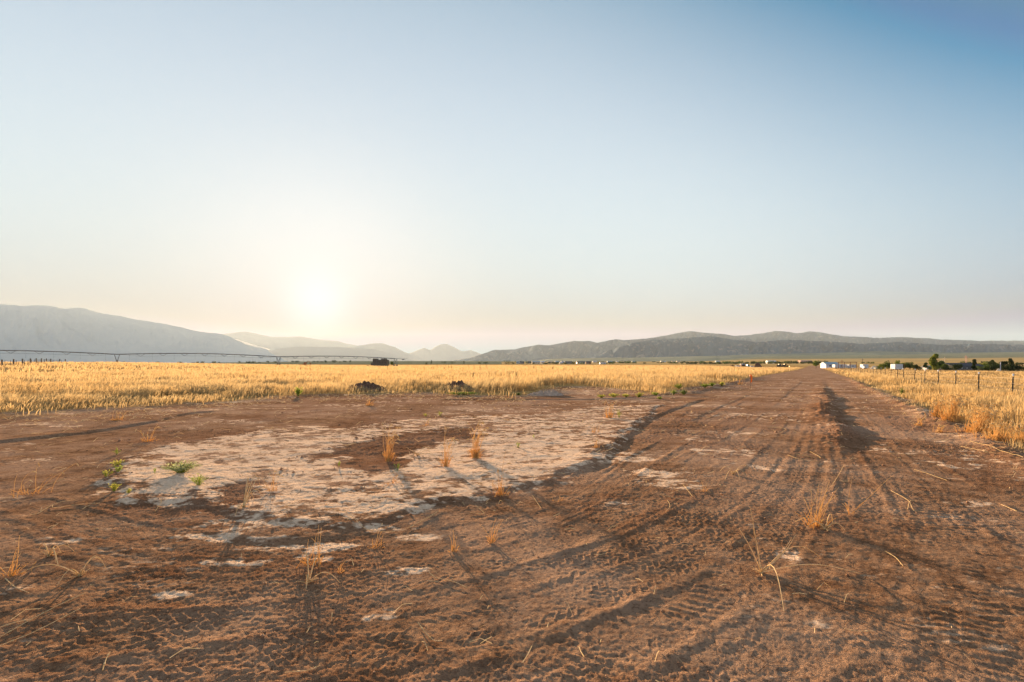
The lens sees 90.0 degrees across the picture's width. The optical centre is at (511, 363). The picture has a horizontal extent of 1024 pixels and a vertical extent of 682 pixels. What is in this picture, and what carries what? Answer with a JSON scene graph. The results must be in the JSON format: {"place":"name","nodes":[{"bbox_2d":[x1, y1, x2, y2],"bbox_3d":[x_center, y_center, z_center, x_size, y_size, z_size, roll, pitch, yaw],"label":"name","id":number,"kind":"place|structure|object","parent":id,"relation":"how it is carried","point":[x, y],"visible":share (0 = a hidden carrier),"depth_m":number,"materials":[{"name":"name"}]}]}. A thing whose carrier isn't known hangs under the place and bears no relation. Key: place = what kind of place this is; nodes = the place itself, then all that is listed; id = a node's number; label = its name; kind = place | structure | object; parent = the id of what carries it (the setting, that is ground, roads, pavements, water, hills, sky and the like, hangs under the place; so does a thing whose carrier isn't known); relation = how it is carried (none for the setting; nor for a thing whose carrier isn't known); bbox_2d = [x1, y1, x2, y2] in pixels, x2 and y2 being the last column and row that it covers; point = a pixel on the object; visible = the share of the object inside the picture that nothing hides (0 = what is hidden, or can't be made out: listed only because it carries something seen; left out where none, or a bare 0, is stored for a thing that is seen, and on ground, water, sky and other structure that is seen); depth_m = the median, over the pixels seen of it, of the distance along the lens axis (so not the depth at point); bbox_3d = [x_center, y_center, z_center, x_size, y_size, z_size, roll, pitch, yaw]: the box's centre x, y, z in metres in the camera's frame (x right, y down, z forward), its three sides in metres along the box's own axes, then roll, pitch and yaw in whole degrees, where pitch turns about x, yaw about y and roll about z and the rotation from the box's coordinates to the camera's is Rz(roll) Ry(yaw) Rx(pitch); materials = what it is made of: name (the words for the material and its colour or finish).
{"place":"outdoors","nodes":[
{"label":"outdoors","id":0,"kind":"place"},
{"bbox_2d":[39,543,74,563],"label":"sprawling grass","id":1,"kind":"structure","parent":0,"point":[50,552],"depth_m":4.52,"materials":[{"name":"plant"}]},
{"bbox_2d":[21,556,105,584],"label":"sprawling grass","id":2,"kind":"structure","parent":0,"point":[80,573],"depth_m":4.12,"materials":[{"name":"plant"}]},
{"bbox_2d":[0,304,288,362],"bbox_3d":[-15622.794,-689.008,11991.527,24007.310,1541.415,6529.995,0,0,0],"label":"hills","id":3,"kind":"structure","parent":0,"point":[41,328],"depth_m":10338.40,"materials":[{"name":"grey stone"}]},
{"bbox_2d":[235,475,269,514],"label":"sprawling grass","id":4,"kind":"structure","parent":0,"point":[246,499],"depth_m":6.10,"materials":[{"name":"plant"}]},
{"bbox_2d":[223,332,355,349],"bbox_3d":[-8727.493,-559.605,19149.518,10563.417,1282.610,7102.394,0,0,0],"label":"hills","id":5,"kind":"structure","parent":0,"point":[270,343],"depth_m":18571.88,"materials":[{"name":"grey stone"}]},
{"bbox_2d":[296,553,339,586],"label":"sprawling grass","id":6,"kind":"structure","parent":0,"point":[308,578],"depth_m":3.98,"materials":[{"name":"plant"}]},
{"bbox_2d":[269,347,418,360],"bbox_3d":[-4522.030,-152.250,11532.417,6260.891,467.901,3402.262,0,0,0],"label":"hills","id":7,"kind":"structure","parent":0,"point":[322,353],"depth_m":10733.87,"materials":[{"name":"grey stone"}]},
{"bbox_2d":[354,343,423,360],"bbox_3d":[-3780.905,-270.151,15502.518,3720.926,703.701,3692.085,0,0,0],"label":"hills","id":8,"kind":"structure","parent":0,"point":[386,348],"depth_m":15064.56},
{"bbox_2d":[408,446,436,458],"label":"sprawling grass","id":9,"kind":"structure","parent":0,"point":[419,453],"depth_m":9.26,"materials":[{"name":"plant"}]},
{"bbox_2d":[409,344,479,360],"bbox_3d":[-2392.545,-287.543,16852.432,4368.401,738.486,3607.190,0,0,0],"label":"hills","id":10,"kind":"structure","parent":0,"point":[443,352],"depth_m":16081.22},
{"bbox_2d":[0,352,1023,681],"bbox_3d":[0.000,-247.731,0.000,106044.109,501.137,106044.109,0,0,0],"label":"ground","id":11,"kind":"structure","parent":0,"point":[702,622],"depth_m":4.99,"materials":[{"name":"soil"}]},
{"bbox_2d":[0,536,35,577],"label":"dry grass tuft","id":12,"kind":"object","parent":11,"relation":"on","point":[15,570],"visible":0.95,"depth_m":4.11,"materials":[{"name":"plant"}]},
{"bbox_2d":[1,358,65,366],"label":"timber post fence","id":13,"kind":"object","parent":11,"relation":"on","point":[29,361],"visible":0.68,"depth_m":141.46,"materials":[{"name":"brown wood"}]},
{"bbox_2d":[0,608,79,645],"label":"straw stalk","id":14,"kind":"object","parent":11,"relation":"on","point":[40,628],"visible":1,"depth_m":3.26,"materials":[{"name":"beige plant"}]},
{"bbox_2d":[0,593,83,636],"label":"straw stalk","id":15,"kind":"object","parent":11,"relation":"on","point":[40,614],"visible":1,"depth_m":3.45,"materials":[{"name":"beige plant"}]},
{"bbox_2d":[10,463,78,497],"bbox_3d":[-6.129,1.512,6.640,0.760,0.383,0.487,0,0,0],"label":"dry grass tuft","id":16,"kind":"object","parent":11,"relation":"on","point":[35,483],"visible":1,"depth_m":6.64,"materials":[{"name":"plant"}]},
{"bbox_2d":[102,469,115,476],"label":"green weed","id":17,"kind":"object","parent":11,"relation":"on","point":[105,474],"visible":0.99,"depth_m":7.64,"materials":[{"name":"green plant"}]},
{"bbox_2d":[108,483,121,490],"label":"green weed","id":18,"kind":"object","parent":11,"relation":"on","point":[115,486],"visible":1,"depth_m":6.79,"materials":[{"name":"green plant"}]},
{"bbox_2d":[110,460,123,464],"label":"green weed","id":19,"kind":"object","parent":11,"relation":"on","point":[120,461],"visible":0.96,"depth_m":8.50,"materials":[{"name":"green plant"}]},
{"bbox_2d":[112,464,122,471],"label":"green weed","id":20,"kind":"object","parent":11,"relation":"on","point":[118,469],"visible":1,"depth_m":7.91,"materials":[{"name":"green plant"}]},
{"bbox_2d":[110,411,126,420],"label":"dry grass tuft","id":21,"kind":"object","parent":11,"relation":"on","point":[116,419],"visible":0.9,"depth_m":15.27,"materials":[{"name":"plant"}]},
{"bbox_2d":[135,425,159,441],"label":"dry grass tuft","id":22,"kind":"object","parent":11,"relation":"on","point":[147,436],"visible":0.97,"depth_m":11.15,"materials":[{"name":"plant"}]},
{"bbox_2d":[160,460,201,472],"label":"green weed","id":23,"kind":"object","parent":11,"relation":"on","point":[181,468],"visible":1,"depth_m":7.83,"materials":[{"name":"green plant"}]},
{"bbox_2d":[188,473,208,485],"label":"green weed","id":24,"kind":"object","parent":11,"relation":"on","point":[200,480],"visible":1,"depth_m":7.02,"materials":[{"name":"green plant"}]},
{"bbox_2d":[0,350,403,365],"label":"irrigation pivot","id":25,"kind":"object","parent":11,"relation":"on","point":[191,353],"visible":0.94,"depth_m":225.32,"materials":[{"name":"metal"}]},
{"bbox_2d":[263,471,282,491],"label":"dry grass tuft","id":26,"kind":"object","parent":11,"relation":"on","point":[273,482],"visible":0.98,"depth_m":6.69,"materials":[{"name":"plant"}]},
{"bbox_2d":[295,387,302,395],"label":"green weed","id":27,"kind":"object","parent":11,"relation":"on","point":[298,391],"visible":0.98,"depth_m":26.33,"materials":[{"name":"green plant"}]},
{"bbox_2d":[285,665,319,672],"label":"straw stalk","id":28,"kind":"object","parent":11,"relation":"on","point":[302,670],"visible":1,"depth_m":2.80,"materials":[{"name":"beige plant"}]},
{"bbox_2d":[296,526,323,567],"bbox_3d":[-1.653,1.562,4.357,0.233,0.307,0.309,0,0,18],"label":"dry grass tuft","id":29,"kind":"object","parent":11,"relation":"on","point":[318,553],"visible":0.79,"depth_m":4.33,"materials":[{"name":"plant"}]},
{"bbox_2d":[325,509,394,531],"bbox_3d":[-1.661,1.671,5.461,1.144,0.043,0.148,0,0,40],"label":"straw stalk","id":30,"kind":"object","parent":11,"relation":"on","point":[365,528],"visible":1,"depth_m":5.22,"materials":[{"name":"beige plant"}]},
{"bbox_2d":[347,381,387,391],"bbox_3d":[-8.890,1.426,31.500,2.953,0.805,1.772,0,0,0],"label":"dirt pile","id":31,"kind":"object","parent":11,"relation":"on","point":[372,385],"visible":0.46,"depth_m":31.23,"materials":[{"name":"soil"}]},
{"bbox_2d":[367,527,384,548],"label":"dry grass tuft","id":32,"kind":"object","parent":11,"relation":"on","point":[377,542],"visible":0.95,"depth_m":4.76,"materials":[{"name":"plant"}]},
{"bbox_2d":[367,358,388,365],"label":"hay stack","id":33,"kind":"object","parent":11,"relation":"on","point":[375,362],"visible":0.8,"depth_m":300.00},
{"bbox_2d":[382,424,400,461],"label":"dry grass tuft","id":34,"kind":"object","parent":11,"relation":"on","point":[388,457],"visible":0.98,"depth_m":8.80,"materials":[{"name":"plant"}]},
{"bbox_2d":[384,472,403,486],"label":"dry grass tuft","id":35,"kind":"object","parent":11,"relation":"on","point":[394,480],"visible":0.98,"depth_m":7.13,"materials":[{"name":"plant"}]},
{"bbox_2d":[418,622,442,641],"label":"straw stalk","id":36,"kind":"object","parent":11,"relation":"on","point":[428,635],"visible":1,"depth_m":3.15,"materials":[{"name":"beige plant"}]},
{"bbox_2d":[429,572,466,587],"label":"straw stalk","id":37,"kind":"object","parent":11,"relation":"on","point":[447,580],"visible":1,"depth_m":3.98,"materials":[{"name":"beige plant"}]},
{"bbox_2d":[438,427,458,466],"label":"dry grass tuft","id":38,"kind":"object","parent":11,"relation":"on","point":[445,461],"visible":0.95,"depth_m":8.36,"materials":[{"name":"plant"}]},
{"bbox_2d":[448,532,458,552],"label":"dry grass tuft","id":39,"kind":"object","parent":11,"relation":"on","point":[453,548],"visible":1,"depth_m":4.63,"materials":[{"name":"plant"}]},
{"bbox_2d":[443,380,471,390],"bbox_3d":[-3.312,1.414,32.000,2.313,0.828,1.388,0,0,0],"label":"dirt pile","id":40,"kind":"object","parent":11,"relation":"on","point":[454,383],"visible":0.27,"depth_m":31.70,"materials":[{"name":"soil"}]},
{"bbox_2d":[449,391,475,394],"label":"green weed","id":41,"kind":"object","parent":11,"relation":"on","point":[461,392],"visible":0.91,"depth_m":27.07,"materials":[{"name":"green plant"}]},
{"bbox_2d":[467,419,489,458],"bbox_3d":[-0.650,1.349,9.098,0.402,0.680,0.399,0,0,43],"label":"dry grass tuft","id":42,"kind":"object","parent":11,"relation":"on","point":[475,453],"visible":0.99,"depth_m":9.08,"materials":[{"name":"plant"}]},
{"bbox_2d":[479,520,502,543],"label":"dry grass tuft","id":43,"kind":"object","parent":11,"relation":"on","point":[492,539],"visible":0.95,"depth_m":4.88,"materials":[{"name":"plant"}]},
{"bbox_2d":[489,482,510,496],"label":"dry grass tuft","id":44,"kind":"object","parent":11,"relation":"on","point":[501,494],"visible":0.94,"depth_m":6.60,"materials":[{"name":"plant"}]},
{"bbox_2d":[492,452,510,493],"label":"dry grass tuft","id":45,"kind":"object","parent":11,"relation":"on","point":[501,479],"visible":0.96,"depth_m":6.62,"materials":[{"name":"plant"}]},
{"bbox_2d":[0,361,1023,451],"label":"dry grass","id":46,"kind":"structure","parent":11,"relation":"on","point":[68,385],"depth_m":39.40,"materials":[{"name":"yellow plant"}]},
{"bbox_2d":[0,384,1023,681],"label":"straw litter","id":47,"kind":"object","parent":11,"relation":"on","point":[490,462],"visible":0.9,"depth_m":14.81,"materials":[{"name":"beige plant"}]},
{"bbox_2d":[1,407,1023,681],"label":"soil clods","id":48,"kind":"object","parent":11,"relation":"on","point":[523,501],"visible":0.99,"depth_m":6.99,"materials":[{"name":"brown soil"}]},
{"bbox_2d":[528,389,562,395],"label":"soil bank","id":49,"kind":"structure","parent":11,"relation":"on","point":[553,392],"depth_m":27.14,"materials":[{"name":"soil"}]},
{"bbox_2d":[603,400,623,417],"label":"dry grass tuft","id":50,"kind":"object","parent":11,"relation":"on","point":[608,412],"visible":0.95,"depth_m":15.83,"materials":[{"name":"plant"}]},
{"bbox_2d":[796,483,838,528],"bbox_3d":[3.211,1.480,5.320,0.428,0.446,0.419,0,0,15],"label":"dry grass tuft","id":51,"kind":"object","parent":11,"relation":"on","point":[815,523],"visible":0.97,"depth_m":5.32,"materials":[{"name":"plant"}]},
{"bbox_2d":[820,362,837,367],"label":"shed","id":52,"kind":"structure","parent":11,"relation":"on","point":[825,364],"depth_m":330.84,"materials":[{"name":"metal"}]},
{"bbox_2d":[832,364,846,367],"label":"trailer","id":53,"kind":"object","parent":11,"relation":"on","point":[836,365],"visible":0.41,"depth_m":300.00,"materials":[{"name":"white paint"}]},
{"bbox_2d":[838,362,856,367],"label":"pole frame","id":54,"kind":"object","parent":11,"relation":"on","point":[847,362],"visible":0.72,"depth_m":293.88,"materials":[{"name":"metal"}]},
{"bbox_2d":[843,476,891,514],"bbox_3d":[3.948,1.474,5.786,0.511,0.470,0.257,0,0,0],"label":"dry grass tuft","id":55,"kind":"object","parent":11,"relation":"on","point":[859,505],"visible":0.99,"depth_m":5.75,"materials":[{"name":"plant"}]},
{"bbox_2d":[879,363,887,368],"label":"tree","id":56,"kind":"object","parent":11,"relation":"on","point":[883,366],"visible":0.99,"depth_m":214.21,"materials":[{"name":"green plant"}]},
{"bbox_2d":[890,364,902,369],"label":"storage container","id":57,"kind":"object","parent":11,"relation":"on","point":[896,366],"visible":0.92,"depth_m":205.00,"materials":[{"name":"white metal"}]},
{"bbox_2d":[915,415,926,425],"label":"dry grass tuft","id":58,"kind":"object","parent":11,"relation":"on","point":[920,424],"visible":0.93,"depth_m":14.01,"materials":[{"name":"plant"}]},
{"bbox_2d":[832,366,1020,396],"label":"wire fence","id":59,"kind":"object","parent":11,"relation":"on","point":[938,376],"visible":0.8,"depth_m":35.65,"materials":[{"name":"brown metal"}]},
{"bbox_2d":[928,353,938,369],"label":"tree","id":60,"kind":"object","parent":11,"relation":"on","point":[933,361],"visible":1,"depth_m":199.62,"materials":[{"name":"green plant"}]},
{"bbox_2d":[924,399,951,416],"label":"dry grass tuft","id":61,"kind":"object","parent":11,"relation":"on","point":[936,411],"visible":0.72,"depth_m":15.79,"materials":[{"name":"plant"}]},
{"bbox_2d":[933,424,947,432],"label":"dry grass tuft","id":62,"kind":"object","parent":11,"relation":"on","point":[941,430],"visible":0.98,"depth_m":12.60,"materials":[{"name":"plant"}]},
{"bbox_2d":[937,360,944,369],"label":"tree","id":63,"kind":"object","parent":11,"relation":"on","point":[941,362],"visible":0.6,"depth_m":203.87,"materials":[{"name":"green plant"}]},
{"bbox_2d":[940,364,948,369],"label":"tree","id":64,"kind":"object","parent":11,"relation":"on","point":[943,366],"visible":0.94,"depth_m":199.58,"materials":[{"name":"green plant"}]},
{"bbox_2d":[932,394,972,421],"bbox_3d":[12.504,1.238,14.643,0.952,0.781,0.756,0,0,-22],"label":"dry grass tuft","id":65,"kind":"object","parent":11,"relation":"on","point":[953,416],"visible":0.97,"depth_m":14.57,"materials":[{"name":"plant"}]},
{"bbox_2d":[949,363,962,369],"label":"tree","id":66,"kind":"object","parent":11,"relation":"on","point":[954,366],"visible":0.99,"depth_m":189.17,"materials":[{"name":"green plant"}]},
{"bbox_2d":[938,363,983,369],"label":"farmhouse","id":67,"kind":"object","parent":11,"relation":"on","point":[966,366],"visible":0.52,"depth_m":205.92,"materials":[{"name":"grey"}]},
{"bbox_2d":[971,359,976,369],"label":"tree","id":68,"kind":"object","parent":11,"relation":"on","point":[973,366],"visible":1,"depth_m":184.71,"materials":[{"name":"green plant"}]},
{"bbox_2d":[954,403,1012,433],"bbox_3d":[11.116,1.282,12.093,1.050,0.712,0.959,0,0,-24],"label":"dry grass tuft","id":69,"kind":"object","parent":11,"relation":"on","point":[983,419],"visible":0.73,"depth_m":12.05,"materials":[{"name":"plant"}]},
{"bbox_2d":[982,363,989,369],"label":"tree","id":70,"kind":"object","parent":11,"relation":"on","point":[986,367],"visible":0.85,"depth_m":187.98,"materials":[{"name":"green plant"}]},
{"bbox_2d":[958,419,1023,443],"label":"dry grass tuft","id":71,"kind":"object","parent":11,"relation":"on","point":[1007,426],"visible":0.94,"depth_m":10.98,"materials":[{"name":"plant"}]},
{"bbox_2d":[989,364,999,370],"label":"tree","id":72,"kind":"object","parent":11,"relation":"on","point":[992,367],"visible":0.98,"depth_m":183.65,"materials":[{"name":"green plant"}]},
{"bbox_2d":[999,361,1007,367],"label":"tree","id":73,"kind":"object","parent":11,"relation":"on","point":[1004,362],"visible":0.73,"depth_m":189.76,"materials":[{"name":"green plant"}]},
{"bbox_2d":[983,422,1023,443],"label":"dry grass tuft","id":74,"kind":"object","parent":11,"relation":"on","point":[1021,432],"visible":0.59,"depth_m":10.98,"materials":[{"name":"plant"}]},
{"bbox_2d":[1001,364,1009,370],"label":"tree","id":75,"kind":"object","parent":11,"relation":"on","point":[1005,367],"visible":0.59,"depth_m":186.91,"materials":[{"name":"green plant"}]},
{"bbox_2d":[1008,358,1015,370],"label":"tree","id":76,"kind":"object","parent":11,"relation":"on","point":[1011,366],"visible":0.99,"depth_m":181.58,"materials":[{"name":"green plant"}]},
{"bbox_2d":[1014,363,1023,369],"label":"tree","id":77,"kind":"object","parent":11,"relation":"on","point":[1017,366],"visible":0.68,"depth_m":184.68,"materials":[{"name":"green plant"}]},
{"bbox_2d":[0,0,1023,353],"label":"sky","id":78,"kind":"structure","parent":0,"point":[409,176],"materials":[{"name":"blue"}]},
{"bbox_2d":[454,337,671,360],"bbox_3d":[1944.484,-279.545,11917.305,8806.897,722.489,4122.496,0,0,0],"label":"hills","id":79,"kind":"structure","parent":0,"point":[580,349],"depth_m":11045.01,"materials":[{"name":"grey stone"}]},
{"bbox_2d":[593,336,755,357],"bbox_3d":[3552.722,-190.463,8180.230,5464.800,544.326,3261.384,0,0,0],"label":"hills","id":80,"kind":"structure","parent":0,"point":[697,346],"depth_m":7299.48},
{"bbox_2d":[720,465,749,478],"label":"sprawling grass","id":81,"kind":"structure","parent":0,"point":[733,472],"depth_m":7.83,"materials":[{"name":"plant"}]},
{"bbox_2d":[537,351,996,360],"bbox_3d":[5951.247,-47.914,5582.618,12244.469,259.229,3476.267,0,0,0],"label":"hills","id":82,"kind":"structure","parent":0,"point":[697,358],"depth_m":5245.54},
{"bbox_2d":[739,507,856,609],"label":"sprawling grass","id":83,"kind":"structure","parent":0,"point":[774,560],"depth_m":4.17,"materials":[{"name":"plant"}]},
{"bbox_2d":[795,513,844,529],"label":"sprawling grass","id":84,"kind":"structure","parent":0,"point":[825,527],"depth_m":5.24,"materials":[{"name":"plant"}]},
{"bbox_2d":[653,331,1023,344],"bbox_3d":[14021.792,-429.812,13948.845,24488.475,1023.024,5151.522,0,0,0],"label":"hills","id":85,"kind":"structure","parent":0,"point":[784,335],"depth_m":13215.16,"materials":[{"name":"grey stone"}]},
{"bbox_2d":[712,340,1023,355],"bbox_3d":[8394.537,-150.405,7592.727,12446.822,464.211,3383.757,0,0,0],"label":"hills","id":86,"kind":"structure","parent":0,"point":[786,347],"depth_m":6824.79,"materials":[{"name":"grey stone"}]}
]}

